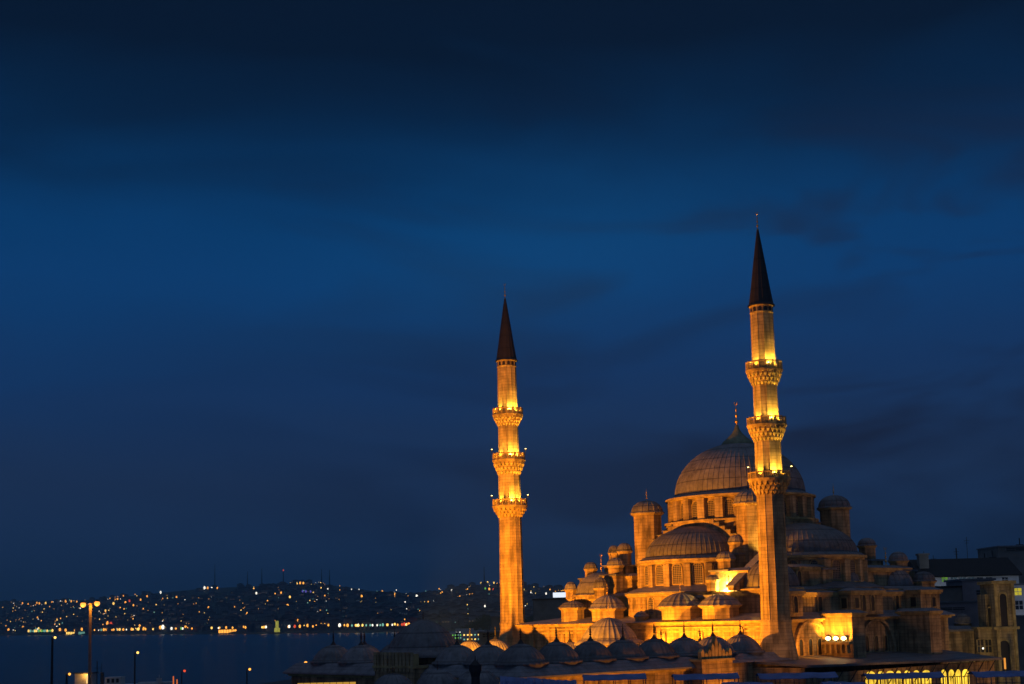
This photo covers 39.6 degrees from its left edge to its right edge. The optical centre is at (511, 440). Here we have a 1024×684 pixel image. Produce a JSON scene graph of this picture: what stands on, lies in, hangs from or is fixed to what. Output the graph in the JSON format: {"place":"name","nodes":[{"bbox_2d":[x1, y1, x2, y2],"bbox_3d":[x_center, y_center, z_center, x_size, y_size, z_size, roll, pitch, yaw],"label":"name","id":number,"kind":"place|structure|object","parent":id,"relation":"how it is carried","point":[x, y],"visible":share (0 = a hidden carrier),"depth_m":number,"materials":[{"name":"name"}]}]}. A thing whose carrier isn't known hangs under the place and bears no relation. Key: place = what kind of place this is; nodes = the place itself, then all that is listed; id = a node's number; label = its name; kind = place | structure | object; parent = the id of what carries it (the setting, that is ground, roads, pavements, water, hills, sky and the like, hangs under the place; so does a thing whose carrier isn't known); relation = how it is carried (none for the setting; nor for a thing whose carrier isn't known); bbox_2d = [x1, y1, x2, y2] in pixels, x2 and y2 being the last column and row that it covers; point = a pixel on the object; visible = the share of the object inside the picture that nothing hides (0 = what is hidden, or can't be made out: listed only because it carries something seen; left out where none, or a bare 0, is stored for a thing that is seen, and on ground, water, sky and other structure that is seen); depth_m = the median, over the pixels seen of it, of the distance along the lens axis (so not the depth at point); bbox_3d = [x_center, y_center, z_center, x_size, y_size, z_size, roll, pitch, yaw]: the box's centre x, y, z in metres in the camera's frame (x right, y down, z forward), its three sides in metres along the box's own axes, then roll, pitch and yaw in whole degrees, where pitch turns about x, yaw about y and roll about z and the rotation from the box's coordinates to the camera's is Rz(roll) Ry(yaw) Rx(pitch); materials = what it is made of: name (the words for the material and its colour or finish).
{"place":"outdoors","nodes":[
{"label":"outdoors","id":0,"kind":"place"},
{"bbox_2d":[0,630,491,683],"bbox_3d":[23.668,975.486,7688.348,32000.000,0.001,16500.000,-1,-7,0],"label":"water","id":1,"kind":"structure","parent":0,"point":[210,658],"depth_m":880.00,"materials":[{"name":"blue liquid"}]},
{"bbox_2d":[72,661,175,683],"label":"ship","id":2,"kind":"object","parent":1,"relation":"on","point":[81,677],"visible":0.88,"depth_m":324.27,"materials":[{"name":"paint"}]},
{"bbox_2d":[271,618,282,633],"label":"lit tower","id":3,"kind":"structure","parent":1,"relation":"in","point":[276,629],"depth_m":2420.14,"materials":[{"name":"stone"}]},
{"bbox_2d":[450,632,461,642],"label":"ferry","id":4,"kind":"object","parent":1,"relation":"on","point":[459,636],"visible":0.41,"depth_m":1077.82,"materials":[{"name":"paint"}]},
{"bbox_2d":[455,628,473,632],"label":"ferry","id":5,"kind":"object","parent":1,"relation":"on","point":[464,629],"visible":0.08,"depth_m":1167.66,"materials":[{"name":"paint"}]},
{"bbox_2d":[461,630,483,642],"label":"ferry","id":6,"kind":"object","parent":1,"relation":"on","point":[474,636],"visible":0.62,"depth_m":988.62,"materials":[{"name":"paint"}]},
{"bbox_2d":[261,679,290,683],"bbox_3d":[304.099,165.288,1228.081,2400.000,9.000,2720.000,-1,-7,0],"label":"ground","id":7,"kind":"structure","parent":0,"point":[283,682],"depth_m":362.13,"materials":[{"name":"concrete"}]},
{"bbox_2d":[50,636,55,683],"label":"quay lamp","id":8,"kind":"object","parent":7,"relation":"on","point":[51,674],"visible":1,"depth_m":281.82,"materials":[{"name":"metal"}]},
{"bbox_2d":[80,600,99,683],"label":"street lamp","id":9,"kind":"object","parent":7,"relation":"on","point":[95,603],"visible":1,"depth_m":178.47,"materials":[{"name":"metal"}]},
{"bbox_2d":[134,651,138,683],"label":"quay lamp","id":10,"kind":"object","parent":7,"relation":"on","point":[137,652],"visible":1,"depth_m":281.75,"materials":[{"name":"metal"}]},
{"bbox_2d":[297,682,355,683],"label":"light strip","id":11,"kind":"object","parent":7,"relation":"on","point":[331,683],"visible":1,"depth_m":129.19,"materials":[{"name":"metal"}]},
{"bbox_2d":[374,656,499,683],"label":"domed annex","id":12,"kind":"object","parent":7,"relation":"on","point":[437,676],"visible":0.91,"depth_m":117.45,"materials":[{"name":"stone"}]},
{"bbox_2d":[469,657,481,683],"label":"chimney","id":13,"kind":"object","parent":7,"relation":"on","point":[475,669],"visible":1,"depth_m":111.78,"materials":[{"name":"black"}]},
{"bbox_2d":[470,619,483,629],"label":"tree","id":14,"kind":"object","parent":7,"relation":"on","point":[477,622],"visible":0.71,"depth_m":1339.89,"materials":[{"name":"green plant"}]},
{"bbox_2d":[492,283,527,646],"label":"minaret","id":15,"kind":"object","parent":7,"relation":"on","point":[507,415],"visible":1,"depth_m":204.83,"materials":[{"name":"stone"}]},
{"bbox_2d":[283,607,791,683],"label":"courtyard arcade","id":16,"kind":"object","parent":7,"relation":"on","point":[414,652],"visible":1,"depth_m":153.65,"materials":[{"name":"stone"}]},
{"bbox_2d":[655,625,743,636],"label":"pipe frame","id":17,"kind":"object","parent":16,"relation":"attached to","point":[697,626],"visible":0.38,"depth_m":174.44,"materials":[{"name":"metal"}]},
{"bbox_2d":[515,402,1002,683],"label":"mosque","id":18,"kind":"structure","parent":7,"relation":"on","point":[697,562],"depth_m":186.04,"materials":[{"name":"stone"}]},
{"bbox_2d":[644,565,647,585],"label":"window","id":19,"kind":"structure","parent":18,"relation":"in","point":[646,566],"depth_m":190.14,"materials":[{"name":"glass"}]},
{"bbox_2d":[647,597,654,614],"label":"window","id":20,"kind":"structure","parent":18,"relation":"in","point":[651,607],"depth_m":185.83,"materials":[{"name":"glass"}]},
{"bbox_2d":[655,564,663,584],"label":"window","id":21,"kind":"structure","parent":18,"relation":"in","point":[659,568],"depth_m":187.70,"materials":[{"name":"glass"}]},
{"bbox_2d":[672,564,682,584],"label":"window","id":22,"kind":"structure","parent":18,"relation":"in","point":[677,571],"depth_m":185.96,"materials":[{"name":"glass"}]},
{"bbox_2d":[692,501,696,519],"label":"window","id":23,"kind":"structure","parent":18,"relation":"in","point":[694,504],"depth_m":194.03,"materials":[{"name":"glass"}]},
{"bbox_2d":[692,563,703,583],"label":"window","id":24,"kind":"structure","parent":18,"relation":"in","point":[697,568],"depth_m":185.15,"materials":[{"name":"glass"}]},
{"bbox_2d":[706,499,714,518],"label":"window","id":25,"kind":"structure","parent":18,"relation":"in","point":[710,503],"depth_m":192.29,"materials":[{"name":"glass"}]},
{"bbox_2d":[724,498,733,516],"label":"window","id":26,"kind":"structure","parent":18,"relation":"in","point":[728,507],"depth_m":191.21,"materials":[{"name":"glass"}]},
{"bbox_2d":[793,596,798,613],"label":"window","id":27,"kind":"structure","parent":18,"relation":"in","point":[795,598],"depth_m":172.85,"materials":[{"name":"glass"}]},
{"bbox_2d":[796,498,798,516],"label":"window","id":28,"kind":"structure","parent":18,"relation":"in","point":[797,502],"depth_m":193.42,"materials":[{"name":"glass"}]},
{"bbox_2d":[796,570,801,585],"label":"window","id":29,"kind":"structure","parent":18,"relation":"in","point":[798,573],"depth_m":179.89,"materials":[{"name":"glass"}]},
{"bbox_2d":[798,638,803,655],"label":"window","id":30,"kind":"structure","parent":18,"relation":"in","point":[801,643],"depth_m":174.33,"materials":[{"name":"glass"}]},
{"bbox_2d":[808,638,813,655],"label":"window","id":31,"kind":"structure","parent":18,"relation":"in","point":[810,642],"depth_m":175.55,"materials":[{"name":"glass"}]},
{"bbox_2d":[817,597,822,611],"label":"window","id":32,"kind":"structure","parent":18,"relation":"in","point":[819,599],"depth_m":178.79,"materials":[{"name":"glass"}]},
{"bbox_2d":[817,638,822,654],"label":"window","id":33,"kind":"structure","parent":18,"relation":"in","point":[819,647],"depth_m":176.80,"materials":[{"name":"glass"}]},
{"bbox_2d":[831,559,841,579],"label":"window","id":34,"kind":"structure","parent":18,"relation":"in","point":[836,574],"depth_m":184.25,"materials":[{"name":"glass"}]},
{"bbox_2d":[840,597,847,608],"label":"window","id":35,"kind":"structure","parent":18,"relation":"in","point":[843,601],"depth_m":180.73,"materials":[{"name":"glass"}]},
{"bbox_2d":[850,559,855,572],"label":"window","id":36,"kind":"structure","parent":18,"relation":"in","point":[852,562],"depth_m":185.89,"materials":[{"name":"glass"}]},
{"bbox_2d":[854,597,859,608],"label":"window","id":37,"kind":"structure","parent":18,"relation":"in","point":[856,599],"depth_m":180.81,"materials":[{"name":"glass"}]},
{"bbox_2d":[861,595,866,611],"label":"window","id":38,"kind":"structure","parent":18,"relation":"in","point":[863,598],"depth_m":181.85,"materials":[{"name":"glass"}]},
{"bbox_2d":[865,635,869,652],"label":"window","id":39,"kind":"structure","parent":18,"relation":"in","point":[867,638],"depth_m":183.62,"materials":[{"name":"glass"}]},
{"bbox_2d":[865,671,875,683],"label":"gallery window","id":40,"kind":"structure","parent":18,"relation":"in","point":[870,681],"depth_m":164.39,"materials":[{"name":"yellow glass"}]},
{"bbox_2d":[870,595,875,611],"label":"window","id":41,"kind":"structure","parent":18,"relation":"in","point":[872,598],"depth_m":183.12,"materials":[{"name":"glass"}]},
{"bbox_2d":[874,635,878,651],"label":"window","id":42,"kind":"structure","parent":18,"relation":"in","point":[876,640],"depth_m":184.92,"materials":[{"name":"glass"}]},
{"bbox_2d":[883,635,887,651],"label":"window","id":43,"kind":"structure","parent":18,"relation":"in","point":[885,639],"depth_m":186.33,"materials":[{"name":"glass"}]},
{"bbox_2d":[894,596,899,609],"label":"window","id":44,"kind":"structure","parent":18,"relation":"in","point":[897,603],"depth_m":190.14,"materials":[{"name":"glass"}]},
{"bbox_2d":[909,596,916,606],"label":"window","id":45,"kind":"structure","parent":18,"relation":"in","point":[913,600],"depth_m":190.47,"materials":[{"name":"glass"}]},
{"bbox_2d":[922,670,930,683],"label":"gallery window","id":46,"kind":"structure","parent":18,"relation":"in","point":[929,681],"depth_m":172.03,"materials":[{"name":"yellow glass"}]},
{"bbox_2d":[931,596,936,606],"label":"window","id":47,"kind":"structure","parent":18,"relation":"in","point":[933,598],"depth_m":191.73,"materials":[{"name":"glass"}]},
{"bbox_2d":[949,670,954,683],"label":"gallery window","id":48,"kind":"structure","parent":18,"relation":"in","point":[951,680],"depth_m":175.74,"materials":[{"name":"yellow glass"}]},
{"bbox_2d":[955,669,960,683],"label":"gallery window","id":49,"kind":"structure","parent":18,"relation":"in","point":[958,674],"depth_m":176.75,"materials":[{"name":"yellow glass"}]},
{"bbox_2d":[962,669,969,683],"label":"gallery window","id":50,"kind":"structure","parent":18,"relation":"in","point":[965,680],"depth_m":177.79,"materials":[{"name":"yellow glass"}]},
{"bbox_2d":[745,212,800,667],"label":"minaret","id":51,"kind":"object","parent":7,"relation":"on","point":[767,486],"visible":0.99,"depth_m":170.09,"materials":[{"name":"stone"}]},
{"bbox_2d":[948,613,974,663],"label":"mausoleum","id":52,"kind":"structure","parent":7,"relation":"on","point":[961,635],"depth_m":207.03,"materials":[{"name":"stone"}]},
{"bbox_2d":[971,594,993,661],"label":"portal wing","id":53,"kind":"structure","parent":7,"relation":"on","point":[982,632],"depth_m":205.11,"materials":[{"name":"beige stone"}]},
{"bbox_2d":[976,639,984,652],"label":"window","id":54,"kind":"structure","parent":53,"relation":"in","point":[979,642],"depth_m":204.64,"materials":[{"name":"glass"}]},
{"bbox_2d":[984,639,992,652],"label":"window","id":55,"kind":"structure","parent":53,"relation":"in","point":[987,642],"depth_m":204.64,"materials":[{"name":"glass"}]},
{"bbox_2d":[987,607,991,626],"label":"window","id":56,"kind":"structure","parent":53,"relation":"in","point":[988,608],"depth_m":205.14,"materials":[{"name":"glass"}]},
{"bbox_2d":[977,580,1020,683],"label":"portal","id":57,"kind":"object","parent":7,"relation":"on","point":[1001,599],"visible":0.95,"depth_m":203.14,"materials":[{"name":"stone"}]},
{"bbox_2d":[998,591,1008,626],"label":"window","id":58,"kind":"structure","parent":57,"relation":"in","point":[1002,596],"depth_m":203.29,"materials":[{"name":"stone"}]},
{"bbox_2d":[1000,638,1012,670],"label":"doorway","id":59,"kind":"structure","parent":57,"relation":"in","point":[1005,643],"depth_m":202.55,"materials":[{"name":"stone"}]},
{"bbox_2d":[976,545,1023,583],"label":"flat block","id":60,"kind":"structure","parent":7,"relation":"on","point":[1014,554],"depth_m":358.87,"materials":[{"name":"paint"}]},
{"bbox_2d":[1004,547,1023,550],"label":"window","id":61,"kind":"structure","parent":60,"relation":"in","point":[1019,548],"depth_m":358.89,"materials":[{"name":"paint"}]},
{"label":"market hall","id":62,"kind":"object","parent":7,"relation":"on","visible":0},
{"bbox_2d":[500,676,526,683],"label":"tarpaulin","id":63,"kind":"object","parent":62,"relation":"on","point":[507,680],"visible":0.96,"depth_m":110.95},
{"bbox_2d":[527,677,555,683],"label":"tarpaulin","id":64,"kind":"object","parent":62,"relation":"on","point":[530,680],"visible":0.98,"depth_m":111.10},
{"bbox_2d":[551,680,576,683],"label":"tarpaulin","id":65,"kind":"object","parent":62,"relation":"on","point":[563,682],"visible":0.98,"depth_m":111.29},
{"bbox_2d":[582,673,646,683],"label":"awning","id":66,"kind":"object","parent":62,"relation":"on","point":[613,677],"visible":1,"depth_m":114.35,"materials":[{"name":"grey fabric"}]},
{"bbox_2d":[671,673,739,683],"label":"awning","id":67,"kind":"object","parent":62,"relation":"on","point":[706,677],"visible":1,"depth_m":114.33,"materials":[{"name":"grey fabric"}]},
{"bbox_2d":[721,682,772,683],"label":"tarpaulin","id":68,"kind":"object","parent":62,"relation":"on","point":[746,683],"visible":1,"depth_m":111.54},
{"bbox_2d":[756,672,837,683],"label":"awning","id":69,"kind":"object","parent":62,"relation":"on","point":[798,676],"visible":0.98,"depth_m":114.33,"materials":[{"name":"blue fabric"}]},
{"bbox_2d":[820,681,865,683],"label":"tarpaulin","id":70,"kind":"object","parent":62,"relation":"on","point":[832,682],"visible":1,"depth_m":111.44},
{"bbox_2d":[861,671,944,683],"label":"awning","id":71,"kind":"object","parent":62,"relation":"on","point":[899,676],"visible":1,"depth_m":114.28,"materials":[{"name":"blue metal"}]},
{"bbox_2d":[966,671,1023,683],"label":"awning","id":72,"kind":"object","parent":62,"relation":"on","point":[991,674],"visible":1,"depth_m":114.24,"materials":[{"name":"blue metal"}]},
{"bbox_2d":[0,583,562,635],"bbox_3d":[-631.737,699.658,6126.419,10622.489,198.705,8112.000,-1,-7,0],"label":"hills","id":73,"kind":"structure","parent":0,"point":[42,607],"depth_m":4011.32,"materials":[{"name":"black"}]},
{"bbox_2d":[218,628,236,633],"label":"waterfront hall","id":74,"kind":"structure","parent":73,"relation":"on","point":[223,631],"depth_m":2691.19,"materials":[{"name":"paint"}]},
{"bbox_2d":[248,623,254,631],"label":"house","id":75,"kind":"structure","parent":73,"relation":"on","point":[251,627],"depth_m":2602.83,"materials":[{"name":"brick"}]},
{"bbox_2d":[266,623,272,631],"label":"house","id":76,"kind":"structure","parent":73,"relation":"on","point":[269,626],"depth_m":2545.60,"materials":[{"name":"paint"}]},
{"bbox_2d":[0,579,564,633],"bbox_3d":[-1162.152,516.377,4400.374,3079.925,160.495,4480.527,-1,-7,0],"label":"houses","id":77,"kind":"structure","parent":73,"relation":"on","point":[223,616],"depth_m":3527.47,"materials":[{"name":"paint"}]},
{"bbox_2d":[1,582,563,629],"bbox_3d":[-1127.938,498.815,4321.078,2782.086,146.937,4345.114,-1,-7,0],"label":"lamps","id":78,"kind":"object","parent":73,"relation":"on","point":[204,612],"visible":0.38,"depth_m":4046.26,"materials":[{"name":"yellow"}]},
{"bbox_2d":[282,620,292,630],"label":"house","id":79,"kind":"structure","parent":73,"relation":"on","point":[285,623],"depth_m":2481.36,"materials":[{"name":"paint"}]},
{"bbox_2d":[298,618,308,629],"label":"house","id":80,"kind":"structure","parent":73,"relation":"on","point":[305,622],"depth_m":2454.89,"materials":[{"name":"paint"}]},
{"bbox_2d":[308,619,318,630],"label":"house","id":81,"kind":"structure","parent":73,"relation":"on","point":[314,622],"depth_m":2381.08,"materials":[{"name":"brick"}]},
{"bbox_2d":[321,619,330,627],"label":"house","id":82,"kind":"structure","parent":73,"relation":"on","point":[326,621],"depth_m":2406.22,"materials":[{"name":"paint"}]},
{"bbox_2d":[330,618,342,630],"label":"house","id":83,"kind":"structure","parent":73,"relation":"on","point":[334,623],"depth_m":2326.14,"materials":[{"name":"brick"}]},
{"bbox_2d":[343,618,356,629],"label":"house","id":84,"kind":"structure","parent":73,"relation":"on","point":[352,621],"depth_m":2311.82,"materials":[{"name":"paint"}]},
{"bbox_2d":[362,620,372,629],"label":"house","id":85,"kind":"structure","parent":73,"relation":"on","point":[367,622],"depth_m":2265.53,"materials":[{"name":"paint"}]},
{"bbox_2d":[365,610,376,616],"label":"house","id":86,"kind":"structure","parent":73,"relation":"on","point":[372,613],"depth_m":2560.20,"materials":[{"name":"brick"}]},
{"bbox_2d":[375,617,383,629],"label":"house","id":87,"kind":"structure","parent":73,"relation":"on","point":[378,621],"depth_m":2239.28,"materials":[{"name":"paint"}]},
{"bbox_2d":[383,617,395,628],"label":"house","id":88,"kind":"structure","parent":73,"relation":"on","point":[386,620],"depth_m":2233.11,"materials":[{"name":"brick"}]},
{"bbox_2d":[408,617,420,622],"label":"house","id":89,"kind":"structure","parent":73,"relation":"on","point":[412,619],"depth_m":2169.80,"materials":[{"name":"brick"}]},
{"bbox_2d":[429,608,439,613],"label":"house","id":90,"kind":"structure","parent":73,"relation":"on","point":[434,610],"depth_m":2490.48,"materials":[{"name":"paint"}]},
{"bbox_2d":[441,616,454,627],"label":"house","id":91,"kind":"structure","parent":73,"relation":"on","point":[447,621],"depth_m":2160.25,"materials":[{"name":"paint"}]},
{"bbox_2d":[447,606,458,612],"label":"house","id":92,"kind":"structure","parent":73,"relation":"on","point":[451,609],"depth_m":2526.64,"materials":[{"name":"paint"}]},
{"bbox_2d":[459,618,468,626],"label":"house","id":93,"kind":"structure","parent":73,"relation":"on","point":[463,621],"depth_m":2166.36,"materials":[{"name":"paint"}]},
{"bbox_2d":[468,615,478,624],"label":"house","id":94,"kind":"structure","parent":73,"relation":"on","point":[472,618],"depth_m":2167.00,"materials":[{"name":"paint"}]},
{"bbox_2d":[488,611,499,615],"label":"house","id":95,"kind":"structure","parent":73,"relation":"on","point":[494,613],"depth_m":2299.01,"materials":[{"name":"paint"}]},
{"bbox_2d":[477,631,499,644],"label":"grey building","id":96,"kind":"structure","parent":0,"point":[482,637],"depth_m":267.42,"materials":[{"name":"paint"}]},
{"bbox_2d":[490,616,500,630],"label":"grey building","id":97,"kind":"structure","parent":0,"point":[495,620],"depth_m":297.53,"materials":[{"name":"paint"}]},
{"bbox_2d":[0,0,1023,600],"label":"sky","id":98,"kind":"structure","parent":0,"point":[258,257],"materials":[{"name":"blue"}]},
{"bbox_2d":[532,598,567,621],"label":"office building","id":99,"kind":"structure","parent":0,"point":[546,609],"depth_m":429.00,"materials":[{"name":"paint"}]},
{"bbox_2d":[553,592,565,597],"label":"billboard","id":100,"kind":"object","parent":99,"relation":"on","point":[559,594],"visible":0.81,"depth_m":430.19,"materials":[{"name":"white"}]},
{"bbox_2d":[907,553,1021,585],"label":"tiled house","id":101,"kind":"structure","parent":0,"point":[998,569],"depth_m":300.77,"materials":[{"name":"paint"}]},
{"bbox_2d":[935,578,995,626],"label":"building","id":102,"kind":"structure","parent":0,"point":[957,596],"depth_m":238.40,"materials":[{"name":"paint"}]},
{"bbox_2d":[940,607,967,610],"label":"window","id":103,"kind":"structure","parent":102,"relation":"in","point":[942,608],"depth_m":234.11,"materials":[{"name":"paint"}]},
{"bbox_2d":[1014,583,1023,614],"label":"pale house","id":104,"kind":"structure","parent":0,"point":[1019,596],"depth_m":248.20,"materials":[{"name":"paint"}]},
{"bbox_2d":[1014,588,1022,595],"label":"window","id":105,"kind":"structure","parent":104,"relation":"in","point":[1017,591],"depth_m":248.29,"materials":[{"name":"glass"}]},
{"bbox_2d":[1015,600,1023,609],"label":"window","id":106,"kind":"structure","parent":104,"relation":"in","point":[1019,605],"depth_m":248.05,"materials":[{"name":"paint"}]},
{"bbox_2d":[1016,615,1023,683],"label":"building","id":107,"kind":"structure","parent":0,"point":[1020,623],"depth_m":225.56,"materials":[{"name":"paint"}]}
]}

